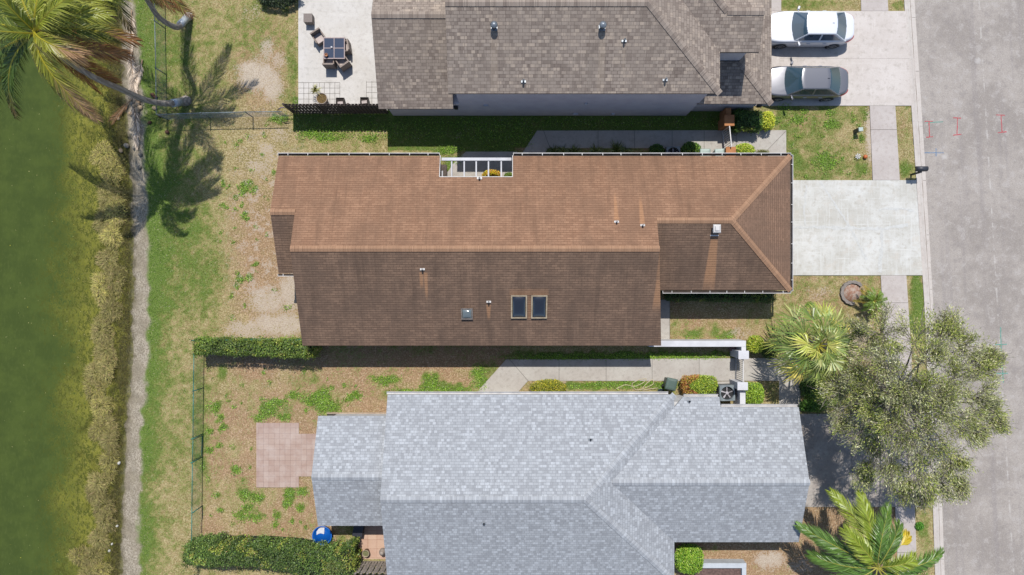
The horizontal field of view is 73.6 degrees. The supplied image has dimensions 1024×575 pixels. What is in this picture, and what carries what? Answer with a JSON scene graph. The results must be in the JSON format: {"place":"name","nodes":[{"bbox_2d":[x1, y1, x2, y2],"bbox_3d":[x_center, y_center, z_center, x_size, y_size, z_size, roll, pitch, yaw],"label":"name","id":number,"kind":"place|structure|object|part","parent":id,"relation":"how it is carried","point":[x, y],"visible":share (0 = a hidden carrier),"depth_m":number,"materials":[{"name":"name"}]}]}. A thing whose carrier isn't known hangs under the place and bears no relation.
{"place":"outdoors","nodes":[
{"label":"outdoors","id":0,"kind":"place"},
{"bbox_2d":[0,0,131,574],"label":"lake water","id":1,"kind":"structure","parent":0,"point":[50,464],"depth_m":38.42,"materials":[{"name":"green liquid"}]},
{"bbox_2d":[66,0,131,574],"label":"water weed","id":2,"kind":"object","parent":1,"relation":"on","point":[104,430],"visible":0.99,"depth_m":38.29,"materials":[{"name":"green plant"}]},
{"bbox_2d":[107,99,131,125],"bbox_3d":[-22.321,-9.491,38.459,2.987,0.611,0.515,-41,90,0],"label":"fallen frond","id":3,"kind":"object","parent":1,"relation":"in","point":[124,107],"visible":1,"depth_m":38.30,"materials":[{"name":"brown plant"}]},
{"bbox_2d":[15,97,129,557],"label":"floating leaves","id":4,"kind":"object","parent":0,"point":[66,329],"visible":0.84,"depth_m":38.41,"materials":[{"name":"green plant"}]},
{"bbox_2d":[256,423,315,486],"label":"paver patio","id":5,"kind":"structure","parent":0,"point":[284,454],"depth_m":37.97,"materials":[{"name":"stone"}]},
{"bbox_2d":[298,0,387,112],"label":"patio","id":6,"kind":"structure","parent":0,"point":[350,21],"depth_m":37.97,"materials":[{"name":"concrete"}]},
{"bbox_2d":[303,13,313,24],"bbox_3d":[-11.184,-14.775,37.690,0.480,0.450,0.480,0,90,0],"label":"wicker ottoman","id":7,"kind":"object","parent":6,"relation":"on","point":[308,18],"visible":1,"depth_m":37.47,"materials":[{"name":"wicker"}]},
{"bbox_2d":[311,82,320,95],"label":"potted plant","id":8,"kind":"object","parent":6,"relation":"on","point":[315,89],"visible":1,"depth_m":37.37,"materials":[{"name":"green plant"}]},
{"bbox_2d":[310,27,324,46],"bbox_3d":[-10.592,-13.734,37.555,0.610,0.820,0.590,-33,90,0],"label":"wicker chair","id":9,"kind":"object","parent":6,"relation":"on","point":[317,34],"visible":0.96,"depth_m":37.53,"materials":[{"name":"brown wicker"}]},
{"bbox_2d":[316,93,327,103],"bbox_3d":[-10.430,-10.362,37.725,0.620,0.550,0.620,0,90,0],"label":"plant pot","id":10,"kind":"object","parent":6,"relation":"on","point":[322,99],"visible":0.95,"depth_m":37.52,"materials":[{"name":"ceramic"}]},
{"bbox_2d":[322,59,336,68],"bbox_3d":[-10.019,-12.398,37.555,0.610,0.820,0.590,0,90,0],"label":"wicker chair","id":11,"kind":"object","parent":6,"relation":"on","point":[329,64],"visible":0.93,"depth_m":37.53,"materials":[{"name":"brown wicker"}]},
{"bbox_2d":[323,37,345,60],"bbox_3d":[-9.683,-13.033,37.595,1.170,0.740,1.170,0,90,0],"label":"patio table","id":12,"kind":"object","parent":6,"relation":"on","point":[337,50],"visible":0.91,"depth_m":37.23,"materials":[{"name":"glass"}]},
{"bbox_2d":[336,98,344,103],"bbox_3d":[-9.442,-10.197,37.775,0.460,0.450,0.460,0,90,0],"label":"square planter","id":13,"kind":"object","parent":6,"relation":"on","point":[339,99],"visible":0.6,"depth_m":37.62,"materials":[{"name":"wicker"}]},
{"bbox_2d":[335,56,351,71],"bbox_3d":[-9.253,-12.342,37.555,0.610,0.820,0.590,-35,90,0],"label":"wicker chair","id":14,"kind":"object","parent":6,"relation":"on","point":[343,64],"visible":1,"depth_m":37.53,"materials":[{"name":"wicker"}]},
{"bbox_2d":[345,39,351,54],"bbox_3d":[-9.173,-13.188,37.555,0.590,0.820,0.610,-8,90,0],"label":"wicker chair","id":15,"kind":"object","parent":6,"relation":"on","point":[348,50],"visible":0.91,"depth_m":37.51,"materials":[{"name":"brown wicker"}]},
{"bbox_2d":[360,97,368,104],"bbox_3d":[-8.111,-10.225,37.775,0.460,0.450,0.460,0,90,0],"label":"square planter","id":16,"kind":"object","parent":6,"relation":"on","point":[363,98],"visible":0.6,"depth_m":37.62,"materials":[{"name":"wicker"}]},
{"bbox_2d":[356,526,385,558],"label":"tile patio","id":17,"kind":"structure","parent":0,"point":[372,539],"depth_m":37.97,"materials":[{"name":"tile"}]},
{"bbox_2d":[352,526,364,537],"bbox_3d":[-8.421,13.255,37.712,0.540,0.555,0.790,10,90,0],"label":"storage box","id":18,"kind":"object","parent":17,"relation":"on","point":[358,531],"visible":0.56,"depth_m":37.44,"materials":[{"name":"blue plastic"}]},
{"bbox_2d":[362,548,369,556],"bbox_3d":[-8.049,14.628,37.790,0.400,0.420,0.400,0,90,0],"label":"plant pot","id":19,"kind":"object","parent":17,"relation":"on","point":[365,552],"visible":1,"depth_m":37.65,"materials":[{"name":"ceramic"}]},
{"bbox_2d":[379,548,384,555],"bbox_3d":[-7.132,14.550,37.690,0.360,0.620,0.360,0,90,0],"label":"urn","id":20,"kind":"object","parent":17,"relation":"on","point":[381,551],"visible":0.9,"depth_m":37.46,"materials":[{"name":"beige ceramic"}]},
{"bbox_2d":[104,0,934,574],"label":"ground","id":21,"kind":"structure","parent":0,"point":[268,294],"depth_m":38.01,"materials":[{"name":"green plant"}]},
{"bbox_2d":[0,0,191,125],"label":"coconut palm","id":22,"kind":"object","parent":21,"relation":"on","point":[66,50],"visible":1,"depth_m":28.14,"materials":[{"name":"green plant"}]},
{"bbox_2d":[31,0,196,38],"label":"coconut palm","id":23,"kind":"object","parent":21,"relation":"on","point":[185,19],"visible":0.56,"depth_m":31.52,"materials":[{"name":"green plant"}]},
{"bbox_2d":[127,10,135,55],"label":"fallen frond","id":24,"kind":"object","parent":21,"relation":"on","point":[133,24],"visible":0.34,"depth_m":37.99,"materials":[{"name":"beige plant"}]},
{"bbox_2d":[127,50,137,100],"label":"fallen frond","id":25,"kind":"object","parent":21,"relation":"on","point":[131,61],"visible":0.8,"depth_m":38.04,"materials":[{"name":"beige plant"}]},
{"bbox_2d":[130,98,140,150],"bbox_3d":[-20.903,-9.125,38.057,0.657,0.246,3.068,-5,90,0],"label":"fallen frond","id":26,"kind":"object","parent":21,"relation":"on","point":[136,126],"visible":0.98,"depth_m":38.05,"materials":[{"name":"beige plant"}]},
{"bbox_2d":[127,59,144,98],"bbox_3d":[-20.849,-11.524,38.078,0.681,0.410,2.325,26,90,0],"label":"fallen frond","id":27,"kind":"object","parent":21,"relation":"on","point":[137,76],"visible":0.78,"depth_m":37.95,"materials":[{"name":"beige plant"}]},
{"bbox_2d":[154,3,166,116],"bbox_3d":[-19.229,-13.764,37.425,0.099,1.350,8.891,-1,90,0],"label":"wire fence","id":28,"kind":"object","parent":21,"relation":"on","point":[160,57],"visible":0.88,"depth_m":37.18,"materials":[{"name":"metal"}]},
{"bbox_2d":[191,461,202,540],"bbox_3d":[-17.203,11.805,37.400,0.095,1.400,4.696,1,90,0],"label":"wire fence","id":29,"kind":"object","parent":21,"relation":"on","point":[192,512],"visible":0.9,"depth_m":37.13,"materials":[{"name":"green metal"}]},
{"bbox_2d":[192,354,203,437],"bbox_3d":[-17.142,5.803,37.400,0.068,1.400,4.534,1,90,0],"label":"wire fence","id":30,"kind":"object","parent":21,"relation":"on","point":[197,392],"visible":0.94,"depth_m":37.18,"materials":[{"name":"green metal"}]},
{"bbox_2d":[191,433,203,463],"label":"yard gate","id":31,"kind":"structure","parent":30,"relation":"attached to","point":[194,447],"depth_m":37.26,"materials":[{"name":"green metal"}]},
{"bbox_2d":[156,111,288,119],"bbox_3d":[-15.767,-9.419,37.425,6.758,1.350,0.089,-2,90,0],"label":"wire fence","id":32,"kind":"object","parent":21,"relation":"on","point":[207,116],"visible":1,"depth_m":37.23,"materials":[{"name":"grey metal"}]},
{"bbox_2d":[191,338,301,340],"bbox_3d":[-14.322,2.826,37.350,5.756,1.500,0.083,0,90,0],"label":"wire fence","id":33,"kind":"object","parent":21,"relation":"on","point":[254,339],"visible":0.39,"depth_m":37.09,"materials":[{"name":"green metal"}]},
{"bbox_2d":[189,334,323,361],"bbox_3d":[-13.734,3.217,37.024,6.931,1.951,1.489,0,90,0],"label":"hedge","id":34,"kind":"object","parent":21,"relation":"on","point":[284,348],"visible":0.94,"depth_m":36.41,"materials":[{"name":"green plant"}]},
{"bbox_2d":[180,531,363,574],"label":"hedge","id":35,"kind":"object","parent":21,"relation":"on","point":[297,556],"visible":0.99,"depth_m":36.38,"materials":[{"name":"green plant"}]},
{"bbox_2d":[256,0,297,8],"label":"shrub","id":36,"kind":"object","parent":21,"relation":"on","point":[274,3],"visible":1,"depth_m":37.47,"materials":[{"name":"green plant"}]},
{"bbox_2d":[312,526,331,544],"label":"paddling pool","id":37,"kind":"structure","parent":21,"relation":"on","point":[327,535],"depth_m":37.80,"materials":[{"name":"blue plastic"}]},
{"bbox_2d":[317,527,323,533],"bbox_3d":[-10.577,13.459,37.771,0.440,0.014,0.419,0,90,0],"label":"paper sheet","id":38,"kind":"object","parent":37,"relation":"in","point":[320,530],"visible":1,"depth_m":37.76,"materials":[{"name":"white paper"}]},
{"bbox_2d":[282,103,387,113],"bbox_3d":[-9.514,-9.695,37.120,5.284,1.960,0.117,0,90,0],"label":"picket fence","id":39,"kind":"object","parent":21,"relation":"on","point":[347,108],"visible":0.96,"depth_m":36.93,"materials":[{"name":"brown wood"}]},
{"bbox_2d":[324,549,353,574],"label":"shrub","id":40,"kind":"object","parent":21,"relation":"on","point":[333,567],"visible":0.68,"depth_m":36.32,"materials":[{"name":"green plant"}]},
{"bbox_2d":[326,412,385,415],"bbox_3d":[-8.598,7.111,37.955,3.350,0.150,0.350,0,90,0],"label":"window well","id":41,"kind":"object","parent":21,"relation":"on","point":[332,413],"depth_m":37.96,"materials":[{"name":"beige concrete"}]},
{"bbox_2d":[354,561,386,573],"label":"board fence","id":42,"kind":"object","parent":21,"relation":"on","point":[372,565],"visible":0.83,"depth_m":36.97,"materials":[{"name":"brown wood"}]},
{"bbox_2d":[482,169,500,175],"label":"shrub","id":43,"kind":"object","parent":21,"relation":"on","point":[492,172],"visible":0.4,"depth_m":37.08,"materials":[{"name":"yellow plant"}]},
{"bbox_2d":[200,103,869,531],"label":"weeds","id":44,"kind":"object","parent":21,"relation":"on","point":[562,357],"visible":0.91,"depth_m":37.96,"materials":[{"name":"green plant"}]},
{"bbox_2d":[529,379,566,390],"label":"shrub","id":45,"kind":"object","parent":21,"relation":"on","point":[549,385],"visible":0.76,"depth_m":37.43,"materials":[{"name":"green plant"}]},
{"bbox_2d":[545,144,561,152],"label":"spiky plant","id":46,"kind":"object","parent":21,"relation":"on","point":[552,150],"visible":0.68,"depth_m":37.84,"materials":[{"name":"green plant"}]},
{"bbox_2d":[311,391,809,574],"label":"grey house","id":47,"kind":"structure","parent":21,"relation":"on","point":[536,482],"depth_m":34.55,"materials":[{"name":"grey tile"}]},
{"bbox_2d":[557,146,569,152],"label":"spiky plant","id":48,"kind":"object","parent":21,"relation":"on","point":[563,149],"visible":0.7,"depth_m":37.81,"materials":[{"name":"green plant"}]},
{"bbox_2d":[371,0,773,115],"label":"taupe house","id":49,"kind":"structure","parent":21,"relation":"on","point":[558,57],"depth_m":32.44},
{"bbox_2d":[565,145,579,152],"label":"spiky plant","id":50,"kind":"object","parent":21,"relation":"on","point":[573,150],"visible":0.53,"depth_m":37.83,"materials":[{"name":"green plant"}]},
{"bbox_2d":[588,142,603,152],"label":"spiky plant","id":51,"kind":"object","parent":21,"relation":"on","point":[594,150],"visible":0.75,"depth_m":37.82,"materials":[{"name":"green plant"}]},
{"bbox_2d":[608,140,624,152],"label":"spiky plant","id":52,"kind":"object","parent":21,"relation":"on","point":[617,148],"visible":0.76,"depth_m":37.77,"materials":[{"name":"green plant"}]},
{"bbox_2d":[447,130,785,175],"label":"walkway","id":53,"kind":"structure","parent":21,"relation":"on","point":[772,141],"depth_m":37.97,"materials":[{"name":"concrete"}]},
{"bbox_2d":[440,165,446,175],"bbox_3d":[-3.759,-6.277,37.580,0.350,0.800,0.950,0,90,0],"label":"garden bench","id":54,"kind":"object","parent":53,"relation":"on","point":[443,168],"visible":0.48,"depth_m":37.55,"materials":[{"name":"brown wood"}]},
{"bbox_2d":[700,149,710,152],"bbox_3d":[10.509,-7.261,37.568,0.582,0.859,0.580,0,90,0],"label":"wheelie bin","id":55,"kind":"object","parent":53,"relation":"on","point":[705,150],"visible":0.25,"depth_m":37.15,"materials":[{"name":"plastic"}]},
{"bbox_2d":[712,148,724,152],"bbox_3d":[11.289,-7.256,37.553,0.541,0.889,0.580,-3,90,0],"label":"wheelie bin","id":56,"kind":"object","parent":53,"relation":"on","point":[719,150],"visible":0.23,"depth_m":37.12,"materials":[{"name":"plastic"}]},
{"bbox_2d":[621,145,632,152],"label":"spiky plant","id":57,"kind":"object","parent":21,"relation":"on","point":[626,151],"visible":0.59,"depth_m":37.82,"materials":[{"name":"green plant"}]},
{"bbox_2d":[616,378,656,389],"bbox_3d":[6.949,5.377,37.950,2.361,0.035,0.674,0,90,0],"label":"garden hose","id":58,"kind":"object","parent":21,"relation":"on","point":[640,384],"visible":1,"depth_m":37.93,"materials":[{"name":"rubber"}]},
{"bbox_2d":[479,300,799,412],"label":"walkway","id":59,"kind":"structure","parent":21,"relation":"on","point":[512,374],"depth_m":37.97,"materials":[{"name":"concrete"}]},
{"bbox_2d":[649,143,664,152],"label":"shrub","id":60,"kind":"object","parent":21,"relation":"on","point":[656,148],"visible":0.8,"depth_m":37.22,"materials":[{"name":"green plant"}]},
{"bbox_2d":[661,377,677,390],"bbox_3d":[8.623,5.257,37.493,0.603,1.009,0.693,13,90,0],"label":"wheelie bin","id":61,"kind":"object","parent":21,"relation":"on","point":[669,384],"visible":1,"depth_m":37.00,"materials":[{"name":"plastic"}]},
{"bbox_2d":[664,146,679,152],"bbox_3d":[8.795,-7.311,37.627,1.009,0.785,1.009,0,90,0],"label":"air conditioner","id":62,"kind":"object","parent":21,"relation":"on","point":[672,149],"visible":0.38,"depth_m":37.33,"materials":[{"name":"metal"}]},
{"bbox_2d":[674,542,703,574],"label":"shrub","id":63,"kind":"object","parent":21,"relation":"on","point":[688,557],"visible":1,"depth_m":36.98,"materials":[{"name":"green plant"}]},
{"bbox_2d":[680,141,701,152],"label":"shrub","id":64,"kind":"object","parent":21,"relation":"on","point":[691,147],"visible":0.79,"depth_m":37.21,"materials":[{"name":"green plant"}]},
{"bbox_2d":[649,339,745,350],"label":"garden wall","id":65,"kind":"structure","parent":21,"relation":"on","point":[738,344],"depth_m":36.85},
{"bbox_2d":[679,374,717,393],"bbox_3d":[10.245,5.353,37.499,2.155,1.117,1.253,0,90,0],"label":"shrub","id":66,"kind":"object","parent":21,"relation":"on","point":[697,384],"visible":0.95,"depth_m":37.17,"materials":[{"name":"green plant"}]},
{"bbox_2d":[662,290,776,305],"bbox_3d":[11.414,0.418,37.481,6.364,1.037,1.213,0,90,0],"label":"hedge","id":67,"kind":"object","parent":21,"relation":"on","point":[706,297],"visible":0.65,"depth_m":37.29,"materials":[{"name":"green plant"}]},
{"bbox_2d":[694,559,745,574],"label":"planter wall","id":68,"kind":"structure","parent":21,"relation":"on","point":[724,566],"depth_m":37.58,"materials":[{"name":"white paint"}]},
{"bbox_2d":[713,381,734,400],"bbox_3d":[11.704,5.744,37.578,1.091,0.885,1.091,0,90,0],"label":"air conditioner","id":69,"kind":"object","parent":21,"relation":"on","point":[725,390],"visible":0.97,"depth_m":37.27,"materials":[{"name":"metal"}]},
{"bbox_2d":[718,108,733,129],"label":"gate pillar","id":70,"kind":"structure","parent":21,"relation":"on","point":[726,120],"depth_m":36.88,"materials":[{"name":"orange paint"}]},
{"bbox_2d":[725,147,735,152],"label":"gate pillar","id":71,"kind":"structure","parent":21,"relation":"on","point":[730,150],"depth_m":36.85,"materials":[{"name":"orange paint"}]},
{"bbox_2d":[722,126,731,148],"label":"bar gate","id":72,"kind":"structure","parent":71,"relation":"attached to","point":[723,134],"depth_m":37.16,"materials":[{"name":"white metal"}]},
{"bbox_2d":[729,379,747,389],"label":"gate pillar","id":73,"kind":"structure","parent":21,"relation":"on","point":[738,385],"depth_m":36.50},
{"bbox_2d":[735,358,743,381],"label":"bar gate","id":74,"kind":"structure","parent":73,"relation":"attached to","point":[739,370],"depth_m":37.25,"materials":[{"name":"white metal"}]},
{"bbox_2d":[733,389,744,403],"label":"garden wall","id":75,"kind":"structure","parent":21,"relation":"on","point":[739,396],"depth_m":36.93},
{"bbox_2d":[730,349,748,358],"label":"gate pillar","id":76,"kind":"structure","parent":21,"relation":"on","point":[738,354],"depth_m":36.50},
{"bbox_2d":[735,143,755,152],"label":"shrub","id":77,"kind":"object","parent":21,"relation":"on","point":[744,148],"visible":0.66,"depth_m":37.35,"materials":[{"name":"green plant"}]},
{"bbox_2d":[730,107,766,135],"bbox_3d":[12.829,-9.076,37.386,1.983,1.227,1.522,0,90,0],"label":"hedge","id":78,"kind":"object","parent":21,"relation":"on","point":[751,121],"visible":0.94,"depth_m":37.11,"materials":[{"name":"green plant"}]},
{"bbox_2d":[745,381,764,403],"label":"shrub","id":79,"kind":"object","parent":21,"relation":"on","point":[754,393],"visible":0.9,"depth_m":37.21,"materials":[{"name":"green plant"}]},
{"bbox_2d":[746,335,764,353],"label":"shrub","id":80,"kind":"object","parent":21,"relation":"on","point":[754,345],"visible":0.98,"depth_m":37.26,"materials":[{"name":"green plant"}]},
{"bbox_2d":[756,149,769,152],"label":"spiky plant","id":81,"kind":"object","parent":21,"relation":"on","point":[762,151],"visible":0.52,"depth_m":37.65,"materials":[{"name":"green plant"}]},
{"bbox_2d":[760,111,775,131],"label":"shrub","id":82,"kind":"object","parent":21,"relation":"on","point":[768,122],"visible":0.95,"depth_m":37.18,"materials":[{"name":"green plant"}]},
{"bbox_2d":[761,340,779,358],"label":"shrub","id":83,"kind":"object","parent":21,"relation":"on","point":[763,352],"visible":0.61,"depth_m":37.42,"materials":[{"name":"green plant"}]},
{"bbox_2d":[798,399,818,411],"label":"shrub","id":84,"kind":"object","parent":21,"relation":"on","point":[808,405],"visible":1,"depth_m":37.68,"materials":[{"name":"green plant"}]},
{"bbox_2d":[761,299,859,386],"bbox_3d":[15.500,2.955,35.765,4.800,4.694,4.716,0,90,0],"label":"fan palm","id":85,"kind":"object","parent":21,"relation":"on","point":[816,344],"visible":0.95,"depth_m":34.25,"materials":[{"name":"green plant"}]},
{"bbox_2d":[798,370,822,397],"bbox_3d":[16.486,5.315,37.624,1.503,0.865,1.586,0,90,0],"label":"shrub","id":86,"kind":"object","parent":21,"relation":"on","point":[807,389],"visible":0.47,"depth_m":37.44,"materials":[{"name":"green plant"}]},
{"bbox_2d":[844,284,860,301],"bbox_3d":[18.889,0.292,37.965,1.000,0.070,1.000,0,90,0],"label":"mulch bed","id":87,"kind":"object","parent":21,"relation":"on","point":[852,292],"visible":0.97,"depth_m":37.94,"materials":[{"name":"brown wood"}]},
{"bbox_2d":[853,127,862,133],"bbox_3d":[19.093,-8.664,37.710,0.263,0.580,0.226,-6,90,0],"label":"utility pedestal","id":88,"kind":"object","parent":21,"relation":"on","point":[858,129],"visible":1,"depth_m":37.54,"materials":[{"name":"plastic"}]},
{"bbox_2d":[793,487,944,574],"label":"feather palm","id":89,"kind":"object","parent":21,"relation":"on","point":[879,548],"visible":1,"depth_m":33.81,"materials":[{"name":"green plant"}]},
{"bbox_2d":[854,285,886,314],"bbox_3d":[19.607,0.727,37.352,1.652,1.395,1.545,19,90,0],"label":"palm","id":90,"kind":"object","parent":21,"relation":"on","point":[871,299],"visible":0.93,"depth_m":36.99,"materials":[{"name":"green plant"}]},
{"bbox_2d":[812,299,1017,513],"bbox_3d":[19.742,5.865,33.855,9.804,8.517,10.851,0,90,0],"label":"street tree","id":91,"kind":"object","parent":21,"relation":"on","point":[900,396],"visible":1,"depth_m":32.44,"materials":[{"name":"green plant"}]},
{"bbox_2d":[915,521,923,529],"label":"shrub","id":92,"kind":"object","parent":21,"relation":"on","point":[919,525],"visible":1,"depth_m":37.80,"materials":[{"name":"green plant"}]},
{"bbox_2d":[910,166,928,175],"bbox_3d":[22.181,-6.391,37.470,0.612,1.160,0.344,0,90,0],"label":"mailbox","id":93,"kind":"object","parent":21,"relation":"on","point":[919,169],"visible":1,"depth_m":36.94,"materials":[{"name":"grey paint"}]},
{"bbox_2d":[904,0,944,574],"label":"kerb","id":94,"kind":"structure","parent":21,"relation":"on","point":[916,108],"depth_m":38.06,"materials":[{"name":"concrete"}]},
{"bbox_2d":[270,153,792,345],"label":"brown house","id":95,"kind":"structure","parent":0,"point":[534,249],"depth_m":34.49,"materials":[{"name":"brown tile"}]},
{"bbox_2d":[442,158,510,175],"bbox_3d":[-1.852,-6.031,35.750,3.651,0.300,1.463,0,90,0],"label":"pergola","id":96,"kind":"object","parent":95,"relation":"attached to","point":[476,159],"visible":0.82,"depth_m":35.60,"materials":[{"name":"white wood"}]},
{"bbox_2d":[771,0,780,10],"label":"entry path","id":97,"kind":"structure","parent":0,"point":[775,5],"depth_m":37.97,"materials":[{"name":"concrete"}]},
{"bbox_2d":[755,11,911,105],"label":"top driveway","id":98,"kind":"structure","parent":0,"point":[871,57],"depth_m":37.97,"materials":[{"name":"concrete"}]},
{"bbox_2d":[771,61,847,101],"bbox_3d":[15.950,-11.180,37.230,4.660,1.480,2.127,0,90,0],"label":"parked car","id":99,"kind":"object","parent":98,"relation":"on","point":[820,83],"visible":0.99,"depth_m":36.89,"materials":[{"name":"silver metal"}]},
{"bbox_3d":[16.256,-10.515,36.780,2.332,0.373,0.176,0,90,0],"label":"side window","id":100,"kind":"part","parent":99,"relation":"part of","materials":[{"name":"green glass"}]},
{"bbox_3d":[17.378,-11.175,36.762,0.748,0.417,1.452,0,90,0],"label":"rear window","id":101,"kind":"part","parent":99,"relation":"part of","materials":[{"name":"green glass"}]},
{"bbox_2d":[771,6,853,48],"bbox_3d":[16.150,-14.130,37.220,4.900,1.500,2.187,0,90,0],"label":"parked car","id":102,"kind":"object","parent":98,"relation":"on","point":[828,29],"visible":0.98,"depth_m":36.94,"materials":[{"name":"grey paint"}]},
{"bbox_3d":[16.603,-13.438,36.779,2.310,0.376,0.176,0,90,0],"label":"side window","id":103,"kind":"part","parent":102,"relation":"part of","materials":[{"name":"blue glass"}]},
{"bbox_3d":[17.714,-14.131,36.753,0.748,0.431,1.474,0,90,0],"label":"rear window","id":104,"kind":"part","parent":102,"relation":"part of","materials":[{"name":"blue glass"}]},
{"bbox_2d":[793,180,922,274],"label":"brown house driveway","id":105,"kind":"structure","parent":0,"point":[828,251],"depth_m":37.97,"materials":[{"name":"concrete"}]},
{"bbox_2d":[819,181,866,259],"bbox_3d":[18.426,-3.749,37.960,0.284,0.001,5.077,-31,90,0],"label":"driveway streak","id":106,"kind":"object","parent":105,"relation":"on","point":[847,223],"visible":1,"depth_m":37.96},
{"bbox_2d":[793,223,907,229],"bbox_3d":[18.784,-3.326,37.959,6.409,0.001,0.390,-1,90,0],"label":"driveway streak","id":107,"kind":"object","parent":105,"relation":"on","point":[833,227],"visible":0.98,"depth_m":37.96,"materials":[{"name":"grey concrete"}]},
{"bbox_2d":[800,414,932,506],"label":"grey house driveway","id":108,"kind":"structure","parent":0,"point":[830,461],"depth_m":37.97,"materials":[{"name":"concrete"}]},
{"bbox_2d":[861,0,916,574],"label":"sidewalk","id":109,"kind":"structure","parent":0,"point":[884,147],"depth_m":37.97,"materials":[{"name":"concrete"}]},
{"bbox_2d":[915,0,1023,574],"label":"road","id":110,"kind":"structure","parent":0,"point":[971,62],"depth_m":38.10,"materials":[{"name":"grey asphalt"}]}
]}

